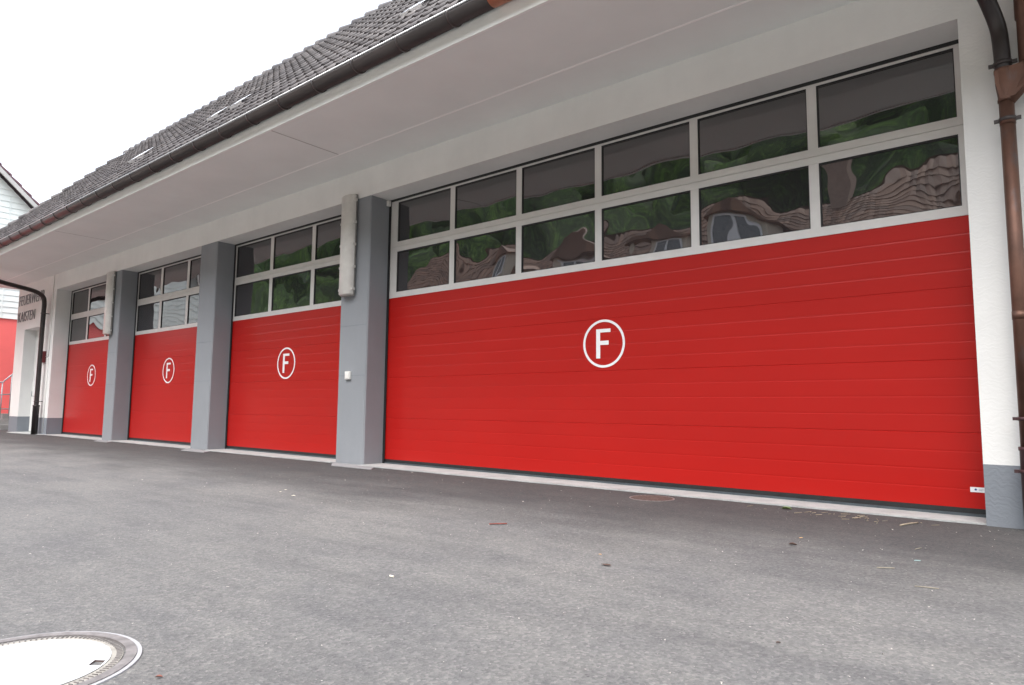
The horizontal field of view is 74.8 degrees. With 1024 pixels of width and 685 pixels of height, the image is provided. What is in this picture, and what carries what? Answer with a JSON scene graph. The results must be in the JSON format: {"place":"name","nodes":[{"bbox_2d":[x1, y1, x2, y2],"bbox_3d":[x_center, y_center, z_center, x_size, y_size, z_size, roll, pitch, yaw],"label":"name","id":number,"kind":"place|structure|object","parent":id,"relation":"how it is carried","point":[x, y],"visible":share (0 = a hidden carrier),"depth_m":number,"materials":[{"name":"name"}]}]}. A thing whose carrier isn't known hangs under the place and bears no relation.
{"place":"outdoors","nodes":[
{"label":"outdoors","id":0,"kind":"place"},
{"bbox_2d":[0,0,390,203],"label":"sky","id":1,"kind":"structure","parent":0,"point":[83,83],"materials":[{"name":"white"}]},
{"bbox_2d":[8,431,986,524],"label":"pavement","id":2,"kind":"structure","parent":0,"point":[830,507],"depth_m":7.04,"materials":[{"name":"concrete"}]},
{"bbox_2d":[0,430,1023,684],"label":"ground","id":3,"kind":"structure","parent":0,"point":[844,596],"depth_m":3.31,"materials":[{"name":"grey asphalt"}]},
{"bbox_2d":[0,414,8,429],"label":"entrance steps","id":4,"kind":"structure","parent":3,"relation":"on","point":[4,420],"depth_m":21.63,"materials":[{"name":"concrete"}]},
{"bbox_2d":[0,373,12,418],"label":"handrail","id":5,"kind":"object","parent":4,"relation":"on","point":[11,376],"visible":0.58,"depth_m":21.77,"materials":[{"name":"metal"}]},
{"bbox_2d":[0,162,39,413],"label":"neighbour house","id":6,"kind":"structure","parent":3,"relation":"on","point":[17,199],"depth_m":22.73,"materials":[{"name":"paint"}]},
{"bbox_2d":[0,631,141,684],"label":"manhole cover","id":7,"kind":"object","parent":3,"relation":"on","point":[56,658],"visible":0.94,"depth_m":2.22,"materials":[{"name":"metal"}]},
{"bbox_2d":[96,440,373,469],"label":"footpath","id":8,"kind":"structure","parent":3,"relation":"on","point":[333,463],"depth_m":9.69,"materials":[{"name":"grey concrete"}]},
{"bbox_2d":[8,469,994,683],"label":"grit","id":9,"kind":"object","parent":3,"relation":"on","point":[534,574],"visible":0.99,"depth_m":3.13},
{"bbox_2d":[0,0,1023,528],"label":"fire station","id":10,"kind":"object","parent":3,"relation":"on","point":[764,248],"visible":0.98,"depth_m":7.50,"materials":[{"name":"grey paint"}]},
{"bbox_2d":[18,290,44,321],"bbox_3d":[-14.259,-1.064,19.869,2.290,0.800,0.012,-4,-7,39],"label":"wall lettering","id":11,"kind":"object","parent":10,"relation":"attached to","point":[34,295],"depth_m":20.03},
{"bbox_2d":[31,348,37,421],"bbox_3d":[-13.801,1.361,19.550,1.000,2.480,0.137,-4,-7,39],"label":"entrance door","id":12,"kind":"structure","parent":10,"relation":"in","point":[37,348],"depth_m":19.87,"materials":[{"name":"white"}]},
{"bbox_2d":[42,351,45,362],"bbox_3d":[-13.107,0.404,18.739,0.220,0.320,0.074,-4,-7,39],"label":"alarm box","id":13,"kind":"object","parent":10,"relation":"attached to","point":[44,357],"visible":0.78,"depth_m":18.67,"materials":[{"name":"red paint"}]},
{"bbox_2d":[42,275,54,432],"bbox_3d":[-12.909,0.294,18.620,0.229,4.380,0.018,-4,-7,39],"label":"conduit","id":14,"kind":"object","parent":10,"relation":"attached to","point":[48,353],"visible":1,"depth_m":18.55,"materials":[{"name":"white plastic"}]},
{"bbox_2d":[61,282,108,437],"bbox_3d":[-10.887,0.437,17.469,3.862,3.986,0.060,-4,-7,39],"label":"garage door","id":15,"kind":"structure","parent":10,"relation":"in","point":[83,411],"depth_m":17.79,"materials":[{"name":"red metal"}]},
{"bbox_2d":[103,271,115,334],"bbox_3d":[-9.598,-0.939,15.964,0.338,1.520,0.142,-4,-7,39],"label":"wall lamp","id":16,"kind":"object","parent":10,"relation":"attached to","point":[109,303],"visible":1,"depth_m":15.88,"materials":[{"name":"plastic"}]},
{"bbox_2d":[127,255,200,445],"bbox_3d":[-7.476,0.198,14.695,3.870,3.986,0.060,-4,-7,39],"label":"garage door","id":17,"kind":"structure","parent":10,"relation":"in","point":[167,298],"depth_m":14.85,"materials":[{"name":"red metal"}]},
{"bbox_2d":[225,215,340,458],"bbox_3d":[-3.933,-0.050,11.814,3.961,3.986,0.060,-4,-7,39],"label":"garage door","id":18,"kind":"structure","parent":10,"relation":"in","point":[283,376],"depth_m":11.84,"materials":[{"name":"red metal"}]},
{"bbox_2d":[338,194,357,296],"bbox_3d":[-2.501,-1.481,10.198,0.338,1.570,0.142,-4,-7,39],"label":"wall lamp","id":19,"kind":"object","parent":10,"relation":"attached to","point":[348,225],"visible":1,"depth_m":10.12,"materials":[{"name":"plastic"}]},
{"bbox_2d":[345,371,350,379],"bbox_3d":[-2.455,0.491,10.017,0.115,0.120,0.042,-4,-7,39],"label":"light switch","id":20,"kind":"object","parent":10,"relation":"attached to","point":[347,374],"visible":1,"depth_m":9.99,"materials":[{"name":"white plastic"}]},
{"bbox_2d":[382,40,985,517],"bbox_3d":[0.966,-0.393,7.829,7.361,3.986,0.060,-4,-7,39],"label":"garage door","id":21,"kind":"structure","parent":10,"relation":"in","point":[770,295],"depth_m":6.86,"materials":[{"name":"red metal"}]},
{"bbox_2d":[629,495,674,500],"bbox_3d":[1.331,1.489,6.376,0.424,0.028,0.424,-4,-7,39],"label":"manhole cover","id":22,"kind":"object","parent":3,"relation":"on","point":[650,498],"visible":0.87,"depth_m":6.33,"materials":[{"name":"metal"}]},
{"bbox_2d":[747,505,921,522],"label":"splinters","id":23,"kind":"object","parent":3,"relation":"on","point":[841,513],"visible":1,"depth_m":5.42,"materials":[{"name":"brown wood"}]},
{"bbox_2d":[900,522,917,525],"bbox_3d":[2.974,1.359,5.023,0.241,0.012,0.017,4,-7,-31],"label":"wood splinter","id":24,"kind":"object","parent":3,"relation":"on","point":[908,523],"visible":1,"depth_m":5.02,"materials":[{"name":"beige wood"}]}
]}

